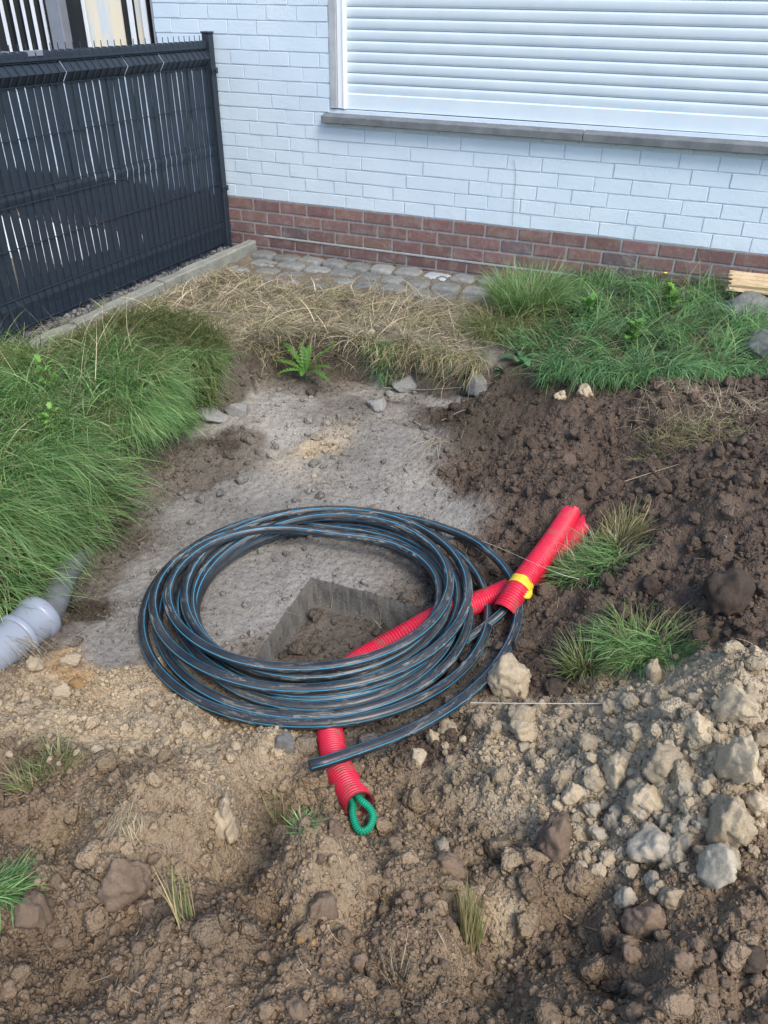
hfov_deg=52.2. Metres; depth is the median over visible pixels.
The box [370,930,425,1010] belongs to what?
grass tuft
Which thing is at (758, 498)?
soil clod
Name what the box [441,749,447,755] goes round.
clay lump
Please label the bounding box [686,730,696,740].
clay lump
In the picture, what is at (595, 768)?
clay lump
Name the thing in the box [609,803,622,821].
clay lump
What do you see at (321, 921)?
soil clod
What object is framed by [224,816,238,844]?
clay lump
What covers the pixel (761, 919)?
soil clod
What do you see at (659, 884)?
clay lump
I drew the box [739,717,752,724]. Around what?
clay lump
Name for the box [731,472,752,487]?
soil clod
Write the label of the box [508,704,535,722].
clay lump
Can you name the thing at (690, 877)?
clay lump
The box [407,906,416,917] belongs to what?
soil clod
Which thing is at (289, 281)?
cobblestone
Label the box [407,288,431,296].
cobblestone
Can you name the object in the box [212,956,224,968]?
soil clod
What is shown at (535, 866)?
soil clod
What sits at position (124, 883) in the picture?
soil clod
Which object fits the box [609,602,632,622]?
soil clod
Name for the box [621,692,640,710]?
clay lump
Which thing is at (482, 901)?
soil clod
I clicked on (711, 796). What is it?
clay lump
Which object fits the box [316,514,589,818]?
cable duct
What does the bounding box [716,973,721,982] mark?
soil clod
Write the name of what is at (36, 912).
soil clod
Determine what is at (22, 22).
window
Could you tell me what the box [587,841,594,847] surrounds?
clay lump
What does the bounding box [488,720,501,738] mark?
clay lump
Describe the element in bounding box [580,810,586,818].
clay lump
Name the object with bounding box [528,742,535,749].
clay lump
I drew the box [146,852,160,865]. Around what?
soil clod
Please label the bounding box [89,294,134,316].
grass tuft
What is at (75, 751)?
clay lump
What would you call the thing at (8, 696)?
clay lump
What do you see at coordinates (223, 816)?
clay lump
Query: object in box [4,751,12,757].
clay lump
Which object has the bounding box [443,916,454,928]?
soil clod
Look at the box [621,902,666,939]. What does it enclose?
soil clod
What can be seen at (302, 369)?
thistle weed
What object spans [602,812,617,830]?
clay lump
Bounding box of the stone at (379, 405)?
[366,398,386,412]
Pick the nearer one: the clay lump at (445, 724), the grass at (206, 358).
the clay lump at (445, 724)
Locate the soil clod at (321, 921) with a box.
[316,920,326,929]
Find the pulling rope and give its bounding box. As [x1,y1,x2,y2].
[348,794,376,834]
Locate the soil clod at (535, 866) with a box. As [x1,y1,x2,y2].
[530,861,540,874]
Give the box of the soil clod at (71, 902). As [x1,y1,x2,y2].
[66,898,75,907]
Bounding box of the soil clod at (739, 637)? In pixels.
[735,634,743,641]
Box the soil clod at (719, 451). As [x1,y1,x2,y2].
[714,446,724,457]
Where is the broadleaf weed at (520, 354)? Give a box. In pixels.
[500,351,537,365]
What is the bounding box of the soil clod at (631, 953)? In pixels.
[621,941,641,964]
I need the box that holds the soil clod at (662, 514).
[658,510,666,519]
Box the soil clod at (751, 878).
[746,874,755,882]
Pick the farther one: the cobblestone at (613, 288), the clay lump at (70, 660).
the cobblestone at (613, 288)
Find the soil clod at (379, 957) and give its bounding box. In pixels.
[377,952,386,961]
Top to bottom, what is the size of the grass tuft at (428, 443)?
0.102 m
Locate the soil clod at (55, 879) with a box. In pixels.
[47,873,63,889]
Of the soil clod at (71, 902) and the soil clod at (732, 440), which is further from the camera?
the soil clod at (732, 440)
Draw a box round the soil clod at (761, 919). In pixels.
[757,916,767,923]
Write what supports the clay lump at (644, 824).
on the ground at (346, 603)
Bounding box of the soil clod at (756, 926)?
[748,920,762,933]
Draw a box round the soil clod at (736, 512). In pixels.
[733,509,739,517]
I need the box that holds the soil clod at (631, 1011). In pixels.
[619,1001,643,1021]
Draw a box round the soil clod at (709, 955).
[701,948,717,964]
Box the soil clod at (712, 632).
[708,628,716,636]
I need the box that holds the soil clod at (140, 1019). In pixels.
[135,1013,145,1023]
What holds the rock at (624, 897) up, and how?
on the ground at (346, 603)
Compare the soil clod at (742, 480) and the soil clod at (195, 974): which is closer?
the soil clod at (195, 974)
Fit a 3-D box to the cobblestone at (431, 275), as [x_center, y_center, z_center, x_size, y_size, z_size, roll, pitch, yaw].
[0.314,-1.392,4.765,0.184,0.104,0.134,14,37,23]
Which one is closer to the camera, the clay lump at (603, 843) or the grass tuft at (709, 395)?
the clay lump at (603, 843)
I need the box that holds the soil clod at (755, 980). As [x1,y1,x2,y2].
[749,974,761,988]
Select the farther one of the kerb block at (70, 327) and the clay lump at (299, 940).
the kerb block at (70, 327)
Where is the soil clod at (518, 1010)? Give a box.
[515,1007,522,1014]
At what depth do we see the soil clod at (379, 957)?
1.40 m
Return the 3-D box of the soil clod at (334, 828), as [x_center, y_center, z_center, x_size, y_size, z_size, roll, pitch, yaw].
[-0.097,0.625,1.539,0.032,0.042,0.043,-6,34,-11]
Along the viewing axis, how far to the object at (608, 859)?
1.61 m
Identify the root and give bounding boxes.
[384,382,492,389]
[563,914,634,961]
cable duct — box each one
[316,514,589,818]
[493,505,579,618]
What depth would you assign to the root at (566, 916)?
1.56 m
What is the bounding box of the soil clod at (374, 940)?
[370,935,378,944]
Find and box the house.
[0,0,767,293]
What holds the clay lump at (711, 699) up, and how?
on the ground at (346, 603)
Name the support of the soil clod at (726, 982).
on the ground at (346, 603)
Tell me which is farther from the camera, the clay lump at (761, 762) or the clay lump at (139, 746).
the clay lump at (139, 746)
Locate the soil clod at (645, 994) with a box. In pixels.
[643,991,651,1001]
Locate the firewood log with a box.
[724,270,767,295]
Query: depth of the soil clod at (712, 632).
2.07 m
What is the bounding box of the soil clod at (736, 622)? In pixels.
[731,618,741,630]
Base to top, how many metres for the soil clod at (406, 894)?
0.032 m
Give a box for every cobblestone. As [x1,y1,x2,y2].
[229,266,253,271]
[250,250,276,260]
[250,259,276,266]
[254,268,279,273]
[273,254,300,261]
[276,261,305,271]
[278,271,303,275]
[281,280,299,283]
[298,256,323,265]
[304,265,330,272]
[306,283,325,289]
[321,258,347,268]
[329,268,355,276]
[332,278,354,283]
[345,262,371,271]
[353,280,380,289]
[355,271,380,280]
[369,264,394,274]
[379,284,406,292]
[380,275,404,283]
[394,267,422,277]
[404,279,429,288]
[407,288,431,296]
[413,298,439,306]
[424,272,450,280]
[430,282,460,294]
[431,293,456,300]
[449,274,474,282]
[460,286,489,297]
[461,295,481,303]
[476,276,504,285]
[601,287,627,294]
[625,297,651,306]
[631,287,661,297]
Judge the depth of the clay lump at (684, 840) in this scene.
1.55 m
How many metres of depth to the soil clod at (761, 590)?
2.15 m
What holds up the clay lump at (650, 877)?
on the ground at (346, 603)
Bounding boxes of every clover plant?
[33,354,55,397]
[38,402,63,439]
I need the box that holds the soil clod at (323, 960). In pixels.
[319,956,326,966]
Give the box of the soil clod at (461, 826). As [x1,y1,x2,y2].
[458,822,465,831]
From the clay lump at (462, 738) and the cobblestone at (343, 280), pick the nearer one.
the clay lump at (462, 738)
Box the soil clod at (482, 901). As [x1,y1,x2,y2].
[479,898,487,908]
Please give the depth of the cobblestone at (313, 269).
4.85 m
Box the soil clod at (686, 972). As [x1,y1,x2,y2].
[683,969,690,976]
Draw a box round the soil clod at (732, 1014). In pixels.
[723,1007,737,1021]
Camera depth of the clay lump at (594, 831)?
1.69 m
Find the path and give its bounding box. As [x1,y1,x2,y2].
[1,216,142,265]
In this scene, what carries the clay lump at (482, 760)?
on the ground at (346, 603)
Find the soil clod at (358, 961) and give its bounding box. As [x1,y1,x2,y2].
[351,953,368,973]
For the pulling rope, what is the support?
attached to the cable duct at (344, 778)
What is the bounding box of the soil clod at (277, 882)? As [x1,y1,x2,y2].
[274,877,282,888]
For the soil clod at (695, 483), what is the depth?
2.62 m
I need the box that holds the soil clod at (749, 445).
[745,441,754,449]
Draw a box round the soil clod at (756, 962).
[742,944,767,974]
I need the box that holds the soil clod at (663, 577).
[658,572,670,582]
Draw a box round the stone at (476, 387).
[466,370,486,395]
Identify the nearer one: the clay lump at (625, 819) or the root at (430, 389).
the clay lump at (625, 819)
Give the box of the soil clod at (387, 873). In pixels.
[382,866,391,878]
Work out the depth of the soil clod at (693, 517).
2.46 m
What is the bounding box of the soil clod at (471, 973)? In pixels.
[467,969,474,980]
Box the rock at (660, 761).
[642,741,683,783]
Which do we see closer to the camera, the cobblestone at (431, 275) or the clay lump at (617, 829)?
the clay lump at (617, 829)
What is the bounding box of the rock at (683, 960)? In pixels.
[671,950,694,971]
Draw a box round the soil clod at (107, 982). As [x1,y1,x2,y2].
[103,979,111,986]
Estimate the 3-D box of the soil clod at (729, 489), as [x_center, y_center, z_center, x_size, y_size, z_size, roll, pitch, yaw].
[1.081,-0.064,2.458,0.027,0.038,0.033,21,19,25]
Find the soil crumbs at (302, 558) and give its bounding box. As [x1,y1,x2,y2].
[46,368,493,679]
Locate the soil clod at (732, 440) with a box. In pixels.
[728,437,736,444]
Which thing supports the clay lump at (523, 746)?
on the ground at (346, 603)
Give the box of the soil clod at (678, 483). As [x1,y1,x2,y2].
[672,478,684,491]
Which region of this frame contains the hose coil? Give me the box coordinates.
[138,505,522,772]
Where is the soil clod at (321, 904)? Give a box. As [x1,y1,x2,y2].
[308,890,338,921]
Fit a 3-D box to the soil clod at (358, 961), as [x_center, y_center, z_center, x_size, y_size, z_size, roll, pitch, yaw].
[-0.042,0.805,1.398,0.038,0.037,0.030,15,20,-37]
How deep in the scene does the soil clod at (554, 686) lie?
2.15 m
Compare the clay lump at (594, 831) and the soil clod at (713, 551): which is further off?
the soil clod at (713, 551)
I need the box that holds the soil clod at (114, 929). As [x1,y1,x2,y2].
[108,921,120,937]
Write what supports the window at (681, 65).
in the house
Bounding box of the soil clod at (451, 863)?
[437,851,467,879]
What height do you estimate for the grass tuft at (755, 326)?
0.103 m
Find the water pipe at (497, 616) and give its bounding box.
[442,606,509,659]
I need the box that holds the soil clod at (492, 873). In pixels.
[488,865,500,878]
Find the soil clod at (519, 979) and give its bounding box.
[516,975,522,983]
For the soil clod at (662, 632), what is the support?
on the ground at (346, 603)
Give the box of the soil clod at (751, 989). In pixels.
[746,985,755,993]
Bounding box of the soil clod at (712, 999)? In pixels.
[705,993,719,1008]
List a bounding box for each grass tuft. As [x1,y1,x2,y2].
[0,748,47,799]
[0,844,49,931]
[7,717,92,792]
[43,326,79,342]
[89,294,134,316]
[102,798,146,847]
[145,851,194,928]
[256,782,302,830]
[281,804,329,836]
[354,337,409,390]
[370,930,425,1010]
[397,427,463,463]
[445,283,559,351]
[451,875,490,952]
[466,252,600,321]
[535,511,662,591]
[543,620,637,687]
[567,594,709,684]
[580,496,664,554]
[615,616,716,675]
[620,369,767,435]
[620,403,767,460]
[749,320,766,331]
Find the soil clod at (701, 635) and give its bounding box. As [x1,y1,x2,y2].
[689,628,709,643]
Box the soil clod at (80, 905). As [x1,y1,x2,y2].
[76,901,86,909]
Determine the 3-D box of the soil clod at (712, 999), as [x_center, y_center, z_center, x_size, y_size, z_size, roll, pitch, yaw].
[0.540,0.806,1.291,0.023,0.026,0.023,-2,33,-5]
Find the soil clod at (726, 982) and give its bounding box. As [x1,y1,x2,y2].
[720,977,734,988]
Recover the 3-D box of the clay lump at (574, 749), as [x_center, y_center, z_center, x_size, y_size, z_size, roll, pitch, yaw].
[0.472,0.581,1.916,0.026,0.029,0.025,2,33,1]
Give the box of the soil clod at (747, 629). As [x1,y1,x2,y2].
[742,625,751,634]
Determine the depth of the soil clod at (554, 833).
1.63 m
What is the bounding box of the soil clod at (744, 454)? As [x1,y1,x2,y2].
[738,451,749,458]
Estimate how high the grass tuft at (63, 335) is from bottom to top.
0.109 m
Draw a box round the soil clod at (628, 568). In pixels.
[624,564,631,571]
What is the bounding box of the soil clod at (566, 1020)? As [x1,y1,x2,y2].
[562,1015,570,1023]
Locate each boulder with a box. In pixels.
[720,291,767,320]
[740,329,767,360]
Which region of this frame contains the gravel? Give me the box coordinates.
[7,245,232,346]
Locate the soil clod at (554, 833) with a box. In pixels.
[536,809,571,864]
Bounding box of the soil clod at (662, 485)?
[653,478,672,494]
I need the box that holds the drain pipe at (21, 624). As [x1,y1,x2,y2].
[0,544,93,669]
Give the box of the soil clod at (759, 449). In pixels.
[752,446,763,453]
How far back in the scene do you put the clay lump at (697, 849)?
1.52 m
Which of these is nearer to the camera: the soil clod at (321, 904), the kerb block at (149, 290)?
the soil clod at (321, 904)
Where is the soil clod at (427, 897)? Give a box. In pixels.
[421,893,432,903]
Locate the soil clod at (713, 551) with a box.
[707,545,720,557]
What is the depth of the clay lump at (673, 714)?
1.71 m
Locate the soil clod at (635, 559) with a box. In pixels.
[629,555,640,562]
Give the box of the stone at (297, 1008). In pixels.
[285,995,309,1021]
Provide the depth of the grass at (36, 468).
2.87 m
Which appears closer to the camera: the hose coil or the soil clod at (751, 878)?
the soil clod at (751, 878)
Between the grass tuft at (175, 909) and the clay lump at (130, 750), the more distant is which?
the clay lump at (130, 750)
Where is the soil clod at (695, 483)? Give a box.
[691,478,701,488]
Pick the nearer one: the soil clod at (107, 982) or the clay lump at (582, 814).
the soil clod at (107, 982)
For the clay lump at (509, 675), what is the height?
0.122 m
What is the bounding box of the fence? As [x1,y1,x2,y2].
[0,31,231,347]
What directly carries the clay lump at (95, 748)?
on the ground at (346, 603)
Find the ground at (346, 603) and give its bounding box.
[0,243,767,1023]
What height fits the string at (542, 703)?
0.217 m
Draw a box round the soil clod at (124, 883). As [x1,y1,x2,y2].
[96,858,152,912]
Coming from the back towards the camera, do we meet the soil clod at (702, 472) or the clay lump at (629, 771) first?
the soil clod at (702, 472)
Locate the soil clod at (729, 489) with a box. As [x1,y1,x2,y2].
[724,486,732,493]
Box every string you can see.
[470,702,618,703]
[481,540,577,578]
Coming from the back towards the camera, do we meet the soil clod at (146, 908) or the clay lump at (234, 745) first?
the clay lump at (234, 745)
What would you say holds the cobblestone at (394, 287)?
on the ground at (346, 603)
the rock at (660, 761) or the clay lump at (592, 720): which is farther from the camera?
the clay lump at (592, 720)
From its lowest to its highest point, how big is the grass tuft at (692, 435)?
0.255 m
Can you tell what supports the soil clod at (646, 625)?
on the ground at (346, 603)
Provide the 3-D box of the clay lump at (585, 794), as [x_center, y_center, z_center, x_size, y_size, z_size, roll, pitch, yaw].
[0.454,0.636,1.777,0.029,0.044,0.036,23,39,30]
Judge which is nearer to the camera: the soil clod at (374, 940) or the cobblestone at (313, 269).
the soil clod at (374, 940)
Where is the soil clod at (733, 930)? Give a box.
[729,926,737,934]
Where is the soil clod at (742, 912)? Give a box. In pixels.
[734,905,751,918]
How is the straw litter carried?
on the ground at (346, 603)
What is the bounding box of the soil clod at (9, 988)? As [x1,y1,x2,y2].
[0,977,17,998]
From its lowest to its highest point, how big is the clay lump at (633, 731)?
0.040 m
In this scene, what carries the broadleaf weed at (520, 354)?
on the ground at (346, 603)
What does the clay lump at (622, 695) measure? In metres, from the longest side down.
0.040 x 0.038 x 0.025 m
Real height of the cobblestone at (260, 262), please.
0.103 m
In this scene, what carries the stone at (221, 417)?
on the ground at (346, 603)
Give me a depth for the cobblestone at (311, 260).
4.97 m
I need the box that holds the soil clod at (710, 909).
[704,904,715,913]
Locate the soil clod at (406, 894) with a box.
[401,889,414,902]
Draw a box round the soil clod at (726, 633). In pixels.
[722,628,732,637]
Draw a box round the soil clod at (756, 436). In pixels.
[752,434,760,439]
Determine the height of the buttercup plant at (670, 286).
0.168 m
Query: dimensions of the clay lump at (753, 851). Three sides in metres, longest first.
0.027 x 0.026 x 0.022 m
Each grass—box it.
[0,265,519,403]
[0,294,216,673]
[27,291,250,449]
[481,244,767,399]
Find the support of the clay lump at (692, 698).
on the ground at (346, 603)
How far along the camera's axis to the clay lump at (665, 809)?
1.62 m
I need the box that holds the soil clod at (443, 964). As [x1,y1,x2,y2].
[438,958,449,970]
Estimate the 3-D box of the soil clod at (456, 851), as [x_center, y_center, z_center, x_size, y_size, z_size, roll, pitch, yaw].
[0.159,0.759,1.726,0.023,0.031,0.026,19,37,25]
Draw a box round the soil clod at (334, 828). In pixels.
[328,818,343,838]
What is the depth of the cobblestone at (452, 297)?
4.47 m
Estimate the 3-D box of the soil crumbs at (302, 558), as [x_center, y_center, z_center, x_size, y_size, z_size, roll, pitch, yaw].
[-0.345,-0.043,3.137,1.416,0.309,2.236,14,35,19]
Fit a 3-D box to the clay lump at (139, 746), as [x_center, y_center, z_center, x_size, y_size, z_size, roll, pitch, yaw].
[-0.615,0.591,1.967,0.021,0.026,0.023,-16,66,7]
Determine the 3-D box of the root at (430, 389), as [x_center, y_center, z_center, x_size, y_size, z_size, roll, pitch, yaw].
[0.264,-0.623,3.808,0.547,0.122,0.045,12,35,17]
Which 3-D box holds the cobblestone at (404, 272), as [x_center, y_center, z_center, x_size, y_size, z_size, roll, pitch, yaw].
[0.149,-1.444,4.818,0.167,0.104,0.131,13,38,18]
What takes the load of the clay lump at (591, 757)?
on the ground at (346, 603)
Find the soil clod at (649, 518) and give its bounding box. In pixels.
[645,515,654,522]
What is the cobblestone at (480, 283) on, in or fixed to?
on the ground at (346, 603)
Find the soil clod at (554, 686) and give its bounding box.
[544,678,568,696]
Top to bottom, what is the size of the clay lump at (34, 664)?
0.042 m
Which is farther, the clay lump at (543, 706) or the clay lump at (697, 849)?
the clay lump at (543, 706)
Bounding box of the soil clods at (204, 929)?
[0,335,767,1023]
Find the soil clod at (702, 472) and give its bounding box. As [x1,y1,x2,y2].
[696,467,707,477]
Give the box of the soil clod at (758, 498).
[753,494,762,503]
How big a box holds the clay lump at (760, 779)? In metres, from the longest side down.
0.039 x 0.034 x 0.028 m
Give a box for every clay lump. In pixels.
[4,693,11,700]
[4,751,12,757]
[24,722,32,730]
[25,656,45,672]
[51,682,72,699]
[59,653,81,667]
[60,708,67,714]
[67,714,77,722]
[68,677,86,688]
[73,748,80,755]
[91,744,103,752]
[126,746,133,754]
[135,743,142,751]
[143,727,150,733]
[144,707,152,712]
[156,743,163,749]
[164,706,172,712]
[202,729,211,739]
[212,791,233,840]
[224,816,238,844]
[230,741,241,750]
[276,922,281,928]
[295,937,306,944]
[311,938,315,945]
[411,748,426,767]
[426,729,439,745]
[432,725,438,731]
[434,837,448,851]
[437,718,457,734]
[440,741,448,748]
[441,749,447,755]
[459,735,465,741]
[479,755,484,763]
[487,652,531,700]
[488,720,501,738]
[490,748,498,754]
[500,748,508,756]
[503,724,509,730]
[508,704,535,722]
[508,719,535,741]
[518,741,529,753]
[527,753,538,765]
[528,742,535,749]
[538,698,546,709]
[538,717,547,724]
[546,721,556,729]
[547,734,555,739]
[551,800,563,810]
[553,390,566,399]
[554,704,564,714]
[558,767,574,780]
[560,782,583,805]
[563,722,573,731]
[565,756,574,763]
[566,731,572,737]
[569,758,575,767]
[569,811,580,822]
[571,743,578,753]
[572,829,582,841]
[573,860,587,867]
[574,711,584,721]
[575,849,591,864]
[577,383,593,397]
[578,732,599,749]
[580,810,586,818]
[581,743,588,752]
[581,803,600,817]
[582,769,606,792]
[582,785,586,798]
[584,764,599,775]
[584,817,592,824]
[584,845,592,853]
[586,752,596,763]
[586,823,609,841]
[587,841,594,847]
[588,706,594,716]
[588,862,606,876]
[590,717,596,723]
[597,790,605,797]
[599,840,606,847]
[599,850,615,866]
[600,799,609,810]
[602,698,615,715]
[602,749,611,757]
[602,751,629,789]
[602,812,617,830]
[603,729,615,742]
[606,718,615,726]
[608,863,615,869]
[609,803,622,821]
[610,791,617,797]
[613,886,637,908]
[614,883,621,891]
[615,827,620,835]
[615,846,626,859]
[615,850,624,858]
[619,692,627,700]
[619,747,633,760]
[619,828,626,836]
[619,861,633,868]
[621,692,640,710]
[621,815,630,824]
[622,722,643,741]
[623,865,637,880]
[625,782,663,815]
[626,767,633,775]
[626,775,644,791]
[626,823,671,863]
[628,809,646,823]
[637,820,651,832]
[641,691,655,706]
[643,870,658,888]
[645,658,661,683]
[645,740,652,748]
[649,883,659,895]
[650,723,662,736]
[653,811,661,820]
[654,879,664,889]
[657,780,665,786]
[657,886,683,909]
[658,861,667,870]
[659,813,670,831]
[661,837,686,868]
[662,739,680,749]
[662,805,670,812]
[663,722,669,727]
[665,707,679,719]
[665,823,673,834]
[667,793,680,807]
[668,789,674,795]
[671,814,681,823]
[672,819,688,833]
[673,833,691,850]
[676,689,684,697]
[677,778,696,796]
[678,796,694,813]
[678,861,687,872]
[681,812,692,823]
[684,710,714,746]
[684,789,692,796]
[686,692,699,705]
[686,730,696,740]
[688,873,699,884]
[691,776,698,786]
[693,845,703,853]
[694,820,700,829]
[696,814,704,822]
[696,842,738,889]
[697,777,712,796]
[701,817,710,828]
[705,793,757,848]
[706,727,712,734]
[706,773,716,784]
[707,792,714,804]
[708,712,716,720]
[709,697,717,703]
[711,683,759,722]
[713,686,720,695]
[713,732,721,742]
[714,734,759,785]
[717,723,727,731]
[724,841,741,870]
[735,726,748,736]
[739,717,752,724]
[743,685,762,708]
[744,789,767,816]
[747,843,760,858]
[748,769,763,785]
[752,717,757,724]
[753,730,767,746]
[755,817,765,827]
[756,714,766,723]
[757,756,764,766]
[759,747,767,761]
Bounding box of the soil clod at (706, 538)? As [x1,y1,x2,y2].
[700,532,713,543]
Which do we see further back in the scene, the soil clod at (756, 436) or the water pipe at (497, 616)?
the soil clod at (756, 436)
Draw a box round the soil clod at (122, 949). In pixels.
[118,945,128,955]
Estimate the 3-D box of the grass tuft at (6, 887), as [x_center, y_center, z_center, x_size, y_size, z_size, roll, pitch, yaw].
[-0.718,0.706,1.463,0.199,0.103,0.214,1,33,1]
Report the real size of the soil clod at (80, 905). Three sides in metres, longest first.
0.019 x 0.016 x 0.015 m
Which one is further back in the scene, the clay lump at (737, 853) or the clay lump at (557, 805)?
the clay lump at (557, 805)
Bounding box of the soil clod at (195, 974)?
[193,971,200,977]
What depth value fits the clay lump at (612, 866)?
1.61 m
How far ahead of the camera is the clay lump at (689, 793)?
1.59 m
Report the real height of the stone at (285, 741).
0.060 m
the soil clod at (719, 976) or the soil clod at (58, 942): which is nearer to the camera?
the soil clod at (719, 976)
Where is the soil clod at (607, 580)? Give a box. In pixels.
[599,572,614,587]
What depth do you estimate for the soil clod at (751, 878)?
1.44 m
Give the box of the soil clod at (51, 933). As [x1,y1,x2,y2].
[46,926,54,938]
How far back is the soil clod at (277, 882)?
1.52 m
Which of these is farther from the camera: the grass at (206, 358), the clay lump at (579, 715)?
the grass at (206, 358)
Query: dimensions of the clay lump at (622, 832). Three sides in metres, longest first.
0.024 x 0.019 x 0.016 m
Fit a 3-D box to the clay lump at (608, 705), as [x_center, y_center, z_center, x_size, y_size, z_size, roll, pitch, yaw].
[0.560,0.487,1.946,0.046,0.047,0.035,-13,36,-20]
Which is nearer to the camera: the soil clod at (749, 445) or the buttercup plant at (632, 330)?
the soil clod at (749, 445)
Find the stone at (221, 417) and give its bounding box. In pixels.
[194,406,229,422]
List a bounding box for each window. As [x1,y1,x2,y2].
[0,0,156,59]
[321,0,767,154]
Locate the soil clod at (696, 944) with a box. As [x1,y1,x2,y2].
[686,935,704,952]
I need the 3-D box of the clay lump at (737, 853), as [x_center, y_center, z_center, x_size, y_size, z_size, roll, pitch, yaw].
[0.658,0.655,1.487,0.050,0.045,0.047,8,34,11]
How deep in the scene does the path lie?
5.33 m
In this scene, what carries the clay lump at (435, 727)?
on the ground at (346, 603)
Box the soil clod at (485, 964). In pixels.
[479,959,490,970]
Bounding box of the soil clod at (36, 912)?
[13,889,55,930]
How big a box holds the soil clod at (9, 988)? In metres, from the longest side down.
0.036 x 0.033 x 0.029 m
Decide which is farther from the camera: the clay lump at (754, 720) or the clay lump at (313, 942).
the clay lump at (754, 720)
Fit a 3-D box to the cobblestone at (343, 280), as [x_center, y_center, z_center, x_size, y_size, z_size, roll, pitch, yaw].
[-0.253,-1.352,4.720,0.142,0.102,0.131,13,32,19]
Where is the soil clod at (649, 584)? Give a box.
[640,575,658,597]
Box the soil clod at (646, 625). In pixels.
[642,622,648,630]
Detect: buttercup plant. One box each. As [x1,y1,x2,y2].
[577,291,602,318]
[620,317,647,345]
[662,282,684,312]
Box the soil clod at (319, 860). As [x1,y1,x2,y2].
[315,853,324,864]
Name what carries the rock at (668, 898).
on the ground at (346, 603)
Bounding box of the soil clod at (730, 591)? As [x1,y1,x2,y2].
[701,567,755,615]
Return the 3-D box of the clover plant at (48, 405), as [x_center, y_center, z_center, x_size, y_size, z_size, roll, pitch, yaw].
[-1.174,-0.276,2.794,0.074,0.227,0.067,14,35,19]
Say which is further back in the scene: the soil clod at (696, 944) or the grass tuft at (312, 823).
the grass tuft at (312, 823)
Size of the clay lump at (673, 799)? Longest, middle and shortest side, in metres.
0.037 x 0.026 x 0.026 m
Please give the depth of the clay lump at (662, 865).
1.55 m
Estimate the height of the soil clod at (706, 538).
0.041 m
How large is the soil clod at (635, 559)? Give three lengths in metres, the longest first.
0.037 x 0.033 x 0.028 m
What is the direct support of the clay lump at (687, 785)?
on the ground at (346, 603)
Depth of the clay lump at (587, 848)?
1.65 m
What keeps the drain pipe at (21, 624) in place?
on the ground at (346, 603)
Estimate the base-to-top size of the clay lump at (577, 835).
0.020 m
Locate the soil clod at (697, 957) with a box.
[693,952,701,961]
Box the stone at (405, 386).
[390,375,416,392]
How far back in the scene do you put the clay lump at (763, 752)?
1.58 m
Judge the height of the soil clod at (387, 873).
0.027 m
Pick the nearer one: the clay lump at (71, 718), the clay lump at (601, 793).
the clay lump at (601, 793)
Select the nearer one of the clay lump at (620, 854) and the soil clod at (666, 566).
the clay lump at (620, 854)
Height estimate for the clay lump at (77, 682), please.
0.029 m
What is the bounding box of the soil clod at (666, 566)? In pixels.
[662,562,671,569]
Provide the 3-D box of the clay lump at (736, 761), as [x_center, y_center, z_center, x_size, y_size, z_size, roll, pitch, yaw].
[0.704,0.499,1.555,0.065,0.141,0.103,1,33,0]
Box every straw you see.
[436,929,451,959]
[625,464,677,481]
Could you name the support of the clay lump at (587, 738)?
on the ground at (346, 603)
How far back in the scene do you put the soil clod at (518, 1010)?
1.36 m
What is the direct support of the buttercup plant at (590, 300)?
on the ground at (346, 603)
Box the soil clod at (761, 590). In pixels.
[755,581,767,596]
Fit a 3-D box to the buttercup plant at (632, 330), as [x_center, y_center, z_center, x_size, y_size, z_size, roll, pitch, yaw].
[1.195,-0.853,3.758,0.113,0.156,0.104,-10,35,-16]
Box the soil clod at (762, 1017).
[758,1012,767,1023]
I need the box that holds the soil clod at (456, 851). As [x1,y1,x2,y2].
[452,848,460,858]
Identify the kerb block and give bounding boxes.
[3,323,76,352]
[69,281,164,330]
[156,240,256,291]
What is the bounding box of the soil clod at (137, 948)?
[131,940,143,955]
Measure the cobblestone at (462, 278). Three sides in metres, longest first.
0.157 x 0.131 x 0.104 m
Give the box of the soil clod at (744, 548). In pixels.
[739,543,749,554]
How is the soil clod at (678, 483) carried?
on the ground at (346, 603)
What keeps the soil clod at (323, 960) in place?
on the ground at (346, 603)
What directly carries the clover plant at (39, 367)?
on the grass at (36, 468)
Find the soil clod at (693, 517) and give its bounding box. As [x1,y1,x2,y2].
[688,512,699,524]
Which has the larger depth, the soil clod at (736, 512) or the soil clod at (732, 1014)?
the soil clod at (736, 512)
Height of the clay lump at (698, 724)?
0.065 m
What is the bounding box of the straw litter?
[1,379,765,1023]
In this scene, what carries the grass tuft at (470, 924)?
on the ground at (346, 603)
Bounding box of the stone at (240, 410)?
[224,403,248,417]
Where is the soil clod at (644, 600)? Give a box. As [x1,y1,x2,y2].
[641,598,647,604]
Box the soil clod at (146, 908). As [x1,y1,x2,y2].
[141,902,155,919]
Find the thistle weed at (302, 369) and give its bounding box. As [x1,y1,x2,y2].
[272,341,340,381]
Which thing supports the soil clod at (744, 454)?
on the ground at (346, 603)
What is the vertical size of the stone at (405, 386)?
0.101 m
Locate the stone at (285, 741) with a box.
[274,731,294,754]
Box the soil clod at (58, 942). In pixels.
[50,934,70,950]
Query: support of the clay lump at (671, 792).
on the ground at (346, 603)
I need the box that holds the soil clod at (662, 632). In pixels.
[658,629,668,641]
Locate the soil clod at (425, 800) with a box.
[422,793,428,804]

